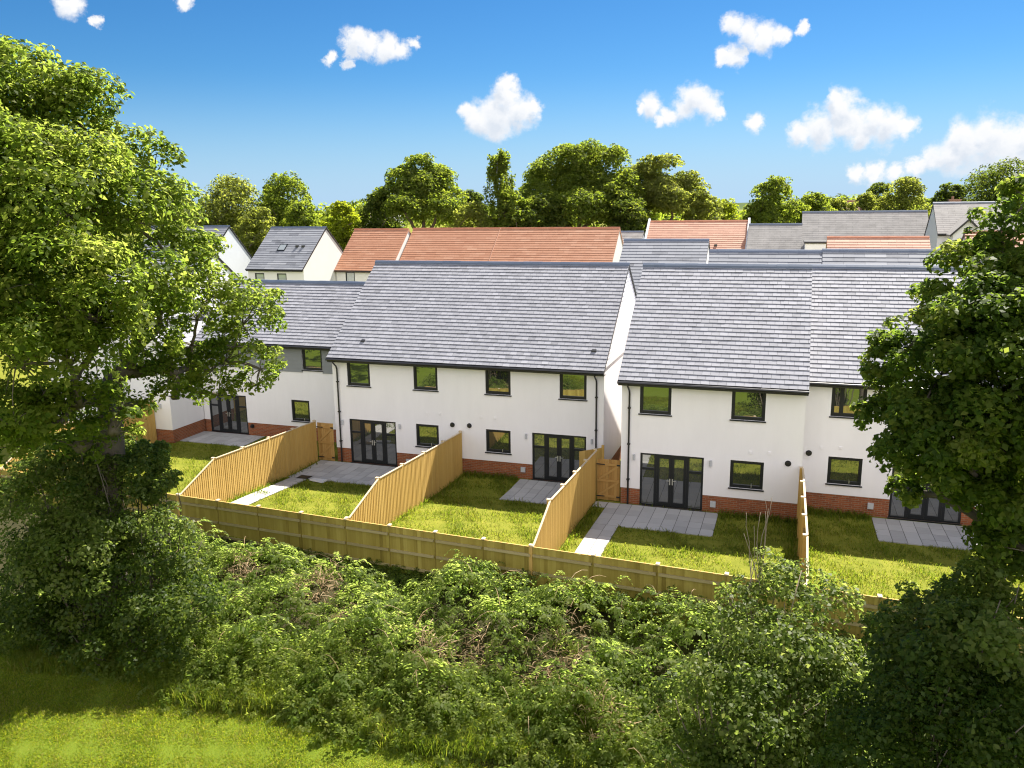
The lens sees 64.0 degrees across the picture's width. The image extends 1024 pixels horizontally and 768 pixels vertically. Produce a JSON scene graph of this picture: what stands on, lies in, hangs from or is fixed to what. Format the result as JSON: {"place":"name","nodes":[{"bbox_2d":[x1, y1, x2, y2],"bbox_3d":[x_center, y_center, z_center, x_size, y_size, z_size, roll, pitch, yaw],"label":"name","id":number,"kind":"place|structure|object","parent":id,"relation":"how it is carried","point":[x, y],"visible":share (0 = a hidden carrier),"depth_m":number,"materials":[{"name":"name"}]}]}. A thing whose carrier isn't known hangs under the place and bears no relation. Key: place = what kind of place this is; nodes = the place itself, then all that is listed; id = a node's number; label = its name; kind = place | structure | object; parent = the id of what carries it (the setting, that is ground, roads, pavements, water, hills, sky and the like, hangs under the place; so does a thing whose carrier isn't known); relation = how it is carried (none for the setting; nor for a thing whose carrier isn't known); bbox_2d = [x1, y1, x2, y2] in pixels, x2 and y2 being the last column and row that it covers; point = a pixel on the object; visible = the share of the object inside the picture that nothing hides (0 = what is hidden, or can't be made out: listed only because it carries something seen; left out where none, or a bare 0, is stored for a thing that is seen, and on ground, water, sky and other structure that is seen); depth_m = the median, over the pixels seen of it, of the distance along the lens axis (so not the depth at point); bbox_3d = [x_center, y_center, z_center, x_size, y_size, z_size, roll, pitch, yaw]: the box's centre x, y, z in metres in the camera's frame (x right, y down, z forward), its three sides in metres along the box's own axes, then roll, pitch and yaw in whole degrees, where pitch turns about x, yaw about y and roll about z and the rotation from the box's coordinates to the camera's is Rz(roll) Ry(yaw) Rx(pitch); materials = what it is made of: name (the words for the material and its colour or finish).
{"place":"outdoors","nodes":[
{"label":"outdoors","id":0,"kind":"place"},
{"bbox_2d":[108,251,238,281],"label":"slate house","id":1,"kind":"structure","parent":0,"point":[228,271],"depth_m":62.34,"materials":[{"name":"white"}]},
{"bbox_2d":[139,225,251,278],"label":"slate house","id":2,"kind":"structure","parent":0,"point":[236,258],"depth_m":84.72,"materials":[{"name":"white paint"}]},
{"bbox_2d":[127,435,336,493],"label":"lawn","id":3,"kind":"structure","parent":0,"point":[214,447],"depth_m":39.05,"materials":[{"name":"green plant"}]},
{"bbox_2d":[0,632,511,767],"bbox_3d":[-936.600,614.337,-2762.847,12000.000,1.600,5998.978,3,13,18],"label":"field","id":4,"kind":"structure","parent":0,"point":[171,749],"depth_m":18.44,"materials":[{"name":"green plant"}]},
{"bbox_2d":[0,616,696,767],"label":"tall grass","id":5,"kind":"structure","parent":4,"relation":"on","point":[38,654],"depth_m":19.34,"materials":[{"name":"green plant"}]},
{"bbox_2d":[150,611,770,767],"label":"weeds","id":6,"kind":"object","parent":4,"relation":"on","point":[591,723],"visible":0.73,"depth_m":18.91,"materials":[{"name":"green plant"}]},
{"bbox_2d":[805,652,1023,767],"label":"shrub","id":7,"kind":"object","parent":4,"relation":"on","point":[886,726],"visible":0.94,"depth_m":11.91,"materials":[{"name":"green plant"}]},
{"bbox_2d":[231,477,306,504],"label":"path","id":8,"kind":"structure","parent":0,"point":[251,498],"depth_m":33.49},
{"bbox_2d":[245,226,343,280],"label":"slate house","id":9,"kind":"structure","parent":0,"point":[311,253],"depth_m":83.92,"materials":[{"name":"grey stone"}]},
{"bbox_2d":[334,228,410,280],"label":"tiled house","id":10,"kind":"structure","parent":0,"point":[365,249],"depth_m":87.55,"materials":[{"name":"tile"}]},
{"bbox_2d":[0,497,972,767],"bbox_3d":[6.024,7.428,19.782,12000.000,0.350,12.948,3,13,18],"label":"bank terrain","id":11,"kind":"structure","parent":0,"point":[580,633],"depth_m":22.56,"materials":[{"name":"soil"}]},
{"bbox_2d":[0,431,198,637],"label":"shrub","id":12,"kind":"object","parent":11,"relation":"on","point":[70,512],"visible":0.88,"depth_m":21.42,"materials":[{"name":"green plant"}]},
{"bbox_2d":[0,408,231,680],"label":"shrub","id":13,"kind":"object","parent":11,"relation":"on","point":[27,609],"visible":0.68,"depth_m":21.09,"materials":[{"name":"green plant"}]},
{"bbox_2d":[0,34,287,617],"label":"oak tree","id":14,"kind":"object","parent":11,"relation":"on","point":[48,173],"visible":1,"depth_m":19.81,"materials":[{"name":"green plant"}]},
{"bbox_2d":[123,438,183,587],"bbox_3d":[-10.725,4.093,24.262,2.472,5.137,1.834,3,13,18],"label":"shrub","id":15,"kind":"object","parent":11,"relation":"on","point":[154,498],"visible":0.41,"depth_m":23.66,"materials":[{"name":"green plant"}]},
{"bbox_2d":[135,521,866,766],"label":"dead stems","id":16,"kind":"object","parent":11,"relation":"on","point":[437,643],"visible":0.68,"depth_m":20.72,"materials":[{"name":"brown plant"}]},
{"bbox_2d":[0,506,1019,767],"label":"undergrowth","id":17,"kind":"object","parent":11,"relation":"on","point":[376,590],"visible":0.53,"depth_m":20.96,"materials":[{"name":"green plant"}]},
{"bbox_2d":[640,499,895,767],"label":"ivy shrub","id":18,"kind":"object","parent":11,"relation":"on","point":[796,738],"visible":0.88,"depth_m":15.07,"materials":[{"name":"green plant"}]},
{"bbox_2d":[849,173,1023,658],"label":"leafy tree","id":19,"kind":"object","parent":11,"relation":"on","point":[959,429],"visible":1,"depth_m":13.58,"materials":[{"name":"green plant"}]},
{"bbox_2d":[857,555,1023,767],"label":"shrub","id":20,"kind":"object","parent":11,"relation":"on","point":[965,622],"visible":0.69,"depth_m":12.74,"materials":[{"name":"green plant"}]},
{"bbox_2d":[400,227,622,261],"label":"tiled house","id":21,"kind":"structure","parent":0,"point":[566,244],"depth_m":84.07,"materials":[{"name":"tile"}]},
{"bbox_2d":[39,198,983,214],"bbox_3d":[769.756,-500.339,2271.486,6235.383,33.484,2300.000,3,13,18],"label":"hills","id":22,"kind":"structure","parent":0,"point":[741,205],"depth_m":2710.23,"materials":[{"name":"green plant"}]},
{"bbox_2d":[0,209,1023,684],"bbox_3d":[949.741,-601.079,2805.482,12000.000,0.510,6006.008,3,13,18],"label":"ground","id":23,"kind":"structure","parent":0,"point":[438,523],"depth_m":28.23,"materials":[{"name":"green plant"}]},
{"bbox_2d":[0,400,156,490],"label":"garden fence","id":24,"kind":"object","parent":23,"relation":"on","point":[149,424],"visible":0.06,"depth_m":41.02,"materials":[{"name":"brown wood"}]},
{"bbox_2d":[48,272,229,442],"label":"gable house","id":25,"kind":"structure","parent":23,"relation":"on","point":[181,418],"depth_m":41.90,"materials":[{"name":"white paint"}]},
{"bbox_2d":[181,431,264,446],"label":"patio","id":26,"kind":"structure","parent":23,"relation":"on","point":[220,438],"depth_m":42.20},
{"bbox_2d":[191,172,278,238],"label":"broadleaf tree","id":27,"kind":"object","parent":23,"relation":"on","point":[223,198],"visible":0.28,"depth_m":107.50,"materials":[{"name":"green plant"}]},
{"bbox_2d":[175,420,317,515],"bbox_3d":[-10.599,3.554,33.967,0.152,2.580,9.310,3,13,18],"label":"garden fence","id":28,"kind":"object","parent":23,"relation":"on","point":[226,476],"visible":0.79,"depth_m":33.82,"materials":[{"name":"brown wood"}]},
{"bbox_2d":[231,206,275,256],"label":"broadleaf tree","id":29,"kind":"object","parent":23,"relation":"on","point":[253,238],"visible":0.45,"depth_m":102.00,"materials":[{"name":"green plant"}]},
{"bbox_2d":[194,279,365,441],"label":"clad house","id":30,"kind":"structure","parent":23,"relation":"on","point":[300,392],"depth_m":41.97,"materials":[{"name":"grey brick"}]},
{"bbox_2d":[210,394,248,434],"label":"french door","id":31,"kind":"structure","parent":30,"relation":"in","point":[227,416],"depth_m":43.18,"materials":[{"name":"clear glass"}]},
{"bbox_2d":[291,400,309,422],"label":"window","id":32,"kind":"structure","parent":30,"relation":"in","point":[300,408],"depth_m":41.76,"materials":[{"name":"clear glass"}]},
{"bbox_2d":[302,350,322,371],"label":"window","id":33,"kind":"structure","parent":30,"relation":"in","point":[312,359],"depth_m":40.94,"materials":[{"name":"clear glass"}]},
{"bbox_2d":[254,171,328,229],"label":"broadleaf tree","id":34,"kind":"object","parent":23,"relation":"on","point":[287,184],"visible":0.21,"depth_m":111.48,"materials":[{"name":"green plant"}]},
{"bbox_2d":[221,478,370,526],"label":"lawn","id":35,"kind":"structure","parent":23,"relation":"on","point":[284,494],"depth_m":32.61,"materials":[{"name":"green plant"}]},
{"bbox_2d":[279,197,322,226],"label":"broadleaf tree","id":36,"kind":"object","parent":23,"relation":"on","point":[299,212],"visible":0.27,"depth_m":102.83,"materials":[{"name":"green plant"}]},
{"bbox_2d":[320,200,360,250],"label":"broadleaf tree","id":37,"kind":"object","parent":23,"relation":"on","point":[341,232],"visible":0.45,"depth_m":102.72,"materials":[{"name":"green plant"}]},
{"bbox_2d":[288,460,396,485],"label":"patio","id":38,"kind":"structure","parent":23,"relation":"on","point":[351,473],"depth_m":36.59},
{"bbox_2d":[316,422,334,460],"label":"side gate","id":39,"kind":"structure","parent":38,"relation":"on","point":[326,441],"depth_m":38.09,"materials":[{"name":"brown wood"}]},
{"bbox_2d":[347,192,401,228],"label":"broadleaf tree","id":40,"kind":"object","parent":23,"relation":"on","point":[376,222],"visible":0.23,"depth_m":106.74,"materials":[{"name":"green plant"}]},
{"bbox_2d":[365,207,409,227],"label":"broadleaf tree","id":41,"kind":"object","parent":23,"relation":"on","point":[402,224],"visible":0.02,"depth_m":114.84,"materials":[{"name":"green plant"}]},
{"bbox_2d":[344,430,462,524],"bbox_3d":[-3.805,3.983,31.458,0.152,2.630,10.070,3,13,18],"label":"garden fence","id":42,"kind":"object","parent":23,"relation":"on","point":[388,497],"visible":0.79,"depth_m":31.18,"materials":[{"name":"brown wood"}]},
{"bbox_2d":[365,152,469,228],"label":"broadleaf tree","id":43,"kind":"object","parent":23,"relation":"on","point":[419,194],"visible":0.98,"depth_m":105.34,"materials":[{"name":"green plant"}]},
{"bbox_2d":[447,201,495,227],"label":"broadleaf tree","id":44,"kind":"object","parent":23,"relation":"on","point":[468,213],"visible":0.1,"depth_m":103.35,"materials":[{"name":"green plant"}]},
{"bbox_2d":[453,189,493,226],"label":"broadleaf tree","id":45,"kind":"object","parent":23,"relation":"on","point":[475,196],"visible":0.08,"depth_m":113.44,"materials":[{"name":"green plant"}]},
{"bbox_2d":[325,260,636,482],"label":"semi detached house","id":46,"kind":"structure","parent":23,"relation":"on","point":[511,367],"depth_m":36.18,"materials":[{"name":"grey brick"}]},
{"bbox_2d":[347,363,370,387],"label":"window","id":47,"kind":"structure","parent":46,"relation":"in","point":[358,374],"depth_m":37.11,"materials":[{"name":"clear glass"}]},
{"bbox_2d":[350,419,397,466],"bbox_3d":[-6.338,2.684,37.547,2.410,2.120,0.180,3,13,18],"label":"french door","id":48,"kind":"structure","parent":46,"relation":"in","point":[373,442],"depth_m":37.55,"materials":[{"name":"black glass"}]},
{"bbox_2d":[412,366,438,391],"bbox_3d":[-3.795,-0.288,36.034,1.240,1.215,0.185,3,13,18],"label":"window","id":49,"kind":"structure","parent":46,"relation":"in","point":[425,378],"depth_m":36.09,"materials":[{"name":"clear glass"}]},
{"bbox_2d":[415,424,438,447],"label":"window","id":50,"kind":"structure","parent":46,"relation":"in","point":[427,435],"depth_m":36.64,"materials":[{"name":"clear glass"}]},
{"bbox_2d":[484,370,511,396],"bbox_3d":[-0.591,-0.103,34.989,1.230,1.215,0.185,3,13,18],"label":"window","id":51,"kind":"structure","parent":46,"relation":"in","point":[497,382],"depth_m":35.04,"materials":[{"name":"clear glass"}]},
{"bbox_2d":[485,429,511,454],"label":"window","id":52,"kind":"structure","parent":46,"relation":"in","point":[499,441],"depth_m":35.59,"materials":[{"name":"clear glass"}]},
{"bbox_2d":[531,433,585,482],"bbox_3d":[2.002,3.165,34.827,2.420,2.120,0.180,3,13,18],"label":"french door","id":53,"kind":"structure","parent":46,"relation":"in","point":[555,457],"depth_m":34.88,"materials":[{"name":"black glass"}]},
{"bbox_2d":[558,374,587,400],"bbox_3d":[2.537,0.077,33.968,1.240,1.215,0.185,3,13,18],"label":"window","id":54,"kind":"structure","parent":46,"relation":"in","point":[572,387],"depth_m":34.02,"materials":[{"name":"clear glass"}]},
{"bbox_2d":[387,474,589,543],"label":"lawn","id":55,"kind":"structure","parent":23,"relation":"on","point":[506,501],"depth_m":30.70,"materials":[{"name":"green plant"}]},
{"bbox_2d":[46,193,932,246],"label":"woods","id":56,"kind":"object","parent":23,"relation":"on","point":[657,216],"visible":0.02,"depth_m":207.15,"materials":[{"name":"green plant"}]},
{"bbox_2d":[479,148,516,226],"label":"birch tree","id":57,"kind":"object","parent":23,"relation":"on","point":[497,168],"visible":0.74,"depth_m":104.29,"materials":[{"name":"green plant"}]},
{"bbox_2d":[486,188,532,226],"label":"broadleaf tree","id":58,"kind":"object","parent":23,"relation":"on","point":[510,203],"visible":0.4,"depth_m":103.21,"materials":[{"name":"green plant"}]},
{"bbox_2d":[0,468,1022,659],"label":"boundary fence","id":59,"kind":"object","parent":23,"relation":"on","point":[389,544],"visible":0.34,"depth_m":25.30,"materials":[{"name":"brown wood"}]},
{"bbox_2d":[500,479,564,503],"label":"patio","id":60,"kind":"structure","parent":23,"relation":"on","point":[538,492],"depth_m":33.79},
{"bbox_2d":[513,193,572,226],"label":"broadleaf tree","id":61,"kind":"object","parent":23,"relation":"on","point":[551,218],"visible":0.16,"depth_m":102.10,"materials":[{"name":"green plant"}]},
{"bbox_2d":[227,461,872,585],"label":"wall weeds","id":62,"kind":"object","parent":23,"relation":"on","point":[754,516],"depth_m":29.97,"materials":[{"name":"green plant"}]},
{"bbox_2d":[528,448,596,592],"bbox_3d":[1.923,4.438,28.107,0.152,2.713,8.670,3,13,18],"label":"garden fence","id":63,"kind":"object","parent":23,"relation":"on","point":[571,500],"visible":0.81,"depth_m":27.77,"materials":[{"name":"brown wood"}]},
{"bbox_2d":[518,138,646,226],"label":"broadleaf tree","id":64,"kind":"object","parent":23,"relation":"on","point":[578,177],"visible":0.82,"depth_m":105.39,"materials":[{"name":"green plant"}]},
{"bbox_2d":[579,445,603,492],"bbox_3d":[3.255,3.623,33.283,1.187,2.200,0.141,-8,14,-29],"label":"fence panel","id":65,"kind":"object","parent":23,"relation":"on","point":[585,454],"visible":0.29,"depth_m":33.07,"materials":[{"name":"brown wood"}]},
{"bbox_2d":[592,167,655,226],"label":"broadleaf tree","id":66,"kind":"object","parent":23,"relation":"on","point":[616,179],"visible":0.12,"depth_m":104.52,"materials":[{"name":"green plant"}]},
{"bbox_2d":[606,197,655,233],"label":"broadleaf tree","id":67,"kind":"object","parent":23,"relation":"on","point":[632,208],"visible":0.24,"depth_m":101.05,"materials":[{"name":"green plant"}]},
{"bbox_2d":[594,502,717,536],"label":"patio","id":68,"kind":"structure","parent":23,"relation":"on","point":[688,522],"depth_m":29.65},
{"bbox_2d":[630,153,711,219],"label":"broadleaf tree","id":69,"kind":"object","parent":23,"relation":"on","point":[673,194],"visible":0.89,"depth_m":105.46,"materials":[{"name":"green plant"}]},
{"bbox_2d":[681,191,726,219],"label":"broadleaf tree","id":70,"kind":"object","parent":23,"relation":"on","point":[702,213],"visible":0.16,"depth_m":104.61,"materials":[{"name":"green plant"}]},
{"bbox_2d":[617,263,812,518],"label":"terraced house","id":71,"kind":"structure","parent":23,"relation":"on","point":[713,378],"depth_m":30.41,"materials":[{"name":"grey brick"}]},
{"bbox_2d":[596,458,619,500],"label":"side gate","id":72,"kind":"structure","parent":71,"relation":"attached to","point":[610,486],"depth_m":31.64,"materials":[{"name":"brown wood"}]},
{"bbox_2d":[638,387,671,416],"bbox_3d":[5.326,0.585,30.385,1.250,1.175,0.185,3,13,18],"label":"window","id":73,"kind":"structure","parent":71,"relation":"in","point":[654,401],"depth_m":30.43,"materials":[{"name":"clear glass"}]},
{"bbox_2d":[639,453,703,511],"bbox_3d":[5.986,3.684,30.841,2.410,2.120,0.180,3,13,18],"label":"french door","id":74,"kind":"structure","parent":71,"relation":"in","point":[671,481],"depth_m":30.84,"materials":[{"name":"black glass"}]},
{"bbox_2d":[728,460,763,491],"bbox_3d":[8.552,3.329,29.892,1.260,1.090,0.185,3,13,18],"label":"window","id":75,"kind":"structure","parent":71,"relation":"in","point":[743,474],"depth_m":29.92,"materials":[{"name":"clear glass"}]},
{"bbox_2d":[730,392,765,422],"bbox_3d":[8.473,0.767,29.359,1.260,1.175,0.185,3,13,18],"label":"window","id":76,"kind":"structure","parent":71,"relation":"in","point":[746,406],"depth_m":29.40,"materials":[{"name":"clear glass"}]},
{"bbox_2d":[709,198,740,219],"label":"broadleaf tree","id":77,"kind":"object","parent":23,"relation":"on","point":[729,209],"visible":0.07,"depth_m":117.34,"materials":[{"name":"green plant"}]},
{"bbox_2d":[708,249,821,263],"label":"slate house","id":78,"kind":"structure","parent":23,"relation":"on","point":[761,256],"depth_m":46.91,"materials":[{"name":"grey stone"}]},
{"bbox_2d":[737,175,811,222],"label":"broadleaf tree","id":79,"kind":"object","parent":23,"relation":"on","point":[771,191],"visible":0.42,"depth_m":108.62,"materials":[{"name":"green plant"}]},
{"bbox_2d":[796,466,808,585],"bbox_3d":[8.909,4.895,25.220,0.152,2.565,8.920,3,13,18],"label":"garden fence","id":80,"kind":"object","parent":23,"relation":"on","point":[803,539],"visible":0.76,"depth_m":24.89,"materials":[{"name":"brown wood"}]},
{"bbox_2d":[791,191,837,222],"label":"broadleaf tree","id":81,"kind":"object","parent":23,"relation":"on","point":[816,201],"visible":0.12,"depth_m":111.17,"materials":[{"name":"green plant"}]},
{"bbox_2d":[827,197,857,210],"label":"broadleaf tree","id":82,"kind":"object","parent":23,"relation":"on","point":[839,204],"visible":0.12,"depth_m":113.29,"materials":[{"name":"green plant"}]},
{"bbox_2d":[851,191,886,210],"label":"broadleaf tree","id":83,"kind":"object","parent":23,"relation":"on","point":[866,201],"visible":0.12,"depth_m":114.23,"materials":[{"name":"green plant"}]},
{"bbox_2d":[865,182,897,210],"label":"broadleaf tree","id":84,"kind":"object","parent":23,"relation":"on","point":[877,189],"visible":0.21,"depth_m":132.76,"materials":[{"name":"green plant"}]},
{"bbox_2d":[802,264,999,525],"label":"end house","id":85,"kind":"structure","parent":23,"relation":"on","point":[852,305],"depth_m":30.12,"materials":[{"name":"grey brick"}]},
{"bbox_2d":[825,456,862,487],"bbox_3d":[12.171,3.201,30.007,1.255,1.075,0.185,3,13,18],"label":"window","id":86,"kind":"structure","parent":85,"relation":"in","point":[841,470],"depth_m":30.04,"materials":[{"name":"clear glass"}]},
{"bbox_2d":[829,388,866,418],"bbox_3d":[12.109,0.638,29.468,1.260,1.215,0.185,3,13,18],"label":"window","id":87,"kind":"structure","parent":85,"relation":"in","point":[842,398],"depth_m":29.55,"materials":[{"name":"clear glass"}]},
{"bbox_2d":[887,468,960,525],"bbox_3d":[14.796,3.887,29.270,2.410,2.170,0.180,3,13,18],"label":"french door","id":88,"kind":"structure","parent":85,"relation":"in","point":[930,510],"depth_m":29.39,"materials":[{"name":"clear glass"}]},
{"bbox_2d":[876,176,931,218],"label":"broadleaf tree","id":89,"kind":"object","parent":23,"relation":"on","point":[911,187],"visible":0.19,"depth_m":112.05,"materials":[{"name":"green plant"}]},
{"bbox_2d":[808,510,1023,612],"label":"lawn","id":90,"kind":"structure","parent":23,"relation":"on","point":[871,530],"depth_m":26.15,"materials":[{"name":"green plant"}]},
{"bbox_2d":[822,248,1011,373],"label":"slate house","id":91,"kind":"structure","parent":23,"relation":"on","point":[845,256],"depth_m":45.06,"materials":[{"name":"grey stone"}]},
{"bbox_2d":[872,517,976,549],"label":"patio","id":92,"kind":"structure","parent":23,"relation":"on","point":[915,533],"depth_m":28.24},
{"bbox_2d":[926,182,966,204],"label":"broadleaf tree","id":93,"kind":"object","parent":23,"relation":"on","point":[956,191],"visible":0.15,"depth_m":113.55,"materials":[{"name":"green plant"}]},
{"bbox_2d":[943,156,1023,201],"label":"broadleaf tree","id":94,"kind":"object","parent":23,"relation":"on","point":[993,177],"visible":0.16,"depth_m":112.58,"materials":[{"name":"green plant"}]},
{"bbox_2d":[961,230,1023,246],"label":"tiled house","id":95,"kind":"structure","parent":23,"relation":"on","point":[972,235],"depth_m":50.51,"materials":[{"name":"paint"}]},
{"bbox_2d":[0,0,1023,210],"label":"sky","id":96,"kind":"structure","parent":0,"point":[833,97],"materials":[{"name":"blue"}]},
{"bbox_2d":[575,524,617,555],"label":"path","id":97,"kind":"structure","parent":0,"point":[597,538],"depth_m":27.59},
{"bbox_2d":[621,231,644,243],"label":"slate house","id":98,"kind":"structure","parent":0,"point":[634,234],"depth_m":90.51,"materials":[{"name":"grey tile"}]},
{"bbox_2d":[619,238,709,292],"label":"slate house","id":99,"kind":"structure","parent":0,"point":[636,253],"depth_m":57.77,"materials":[{"name":"grey slate"},{"name":"white render"},{"name":"black plastic"}]},
{"bbox_2d":[556,501,798,580],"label":"lawn","id":100,"kind":"structure","parent":0,"point":[681,544],"depth_m":27.04,"materials":[{"name":"green plant"}]},
{"bbox_2d":[644,218,750,248],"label":"tiled house","id":101,"kind":"structure","parent":0,"point":[725,234],"depth_m":90.10,"materials":[{"name":"tile"}]},
{"bbox_2d":[746,223,802,249],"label":"slate house","id":102,"kind":"structure","parent":0,"point":[775,236],"depth_m":86.24,"materials":[{"name":"grey tile"}]},
{"bbox_2d":[802,210,927,249],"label":"slate house","id":103,"kind":"structure","parent":0,"point":[818,227],"depth_m":84.67,"materials":[{"name":"grey tile"}]},
{"bbox_2d":[826,236,930,248],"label":"tiled house","id":104,"kind":"structure","parent":0,"point":[883,242],"depth_m":62.91,"materials":[{"name":"tile"}]},
{"bbox_2d":[924,196,1023,248],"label":"porch house","id":105,"kind":"structure","parent":0,"point":[949,219],"depth_m":73.14,"materials":[{"name":"white render"},{"name":"weathered slate"},{"name":"black plastic"}]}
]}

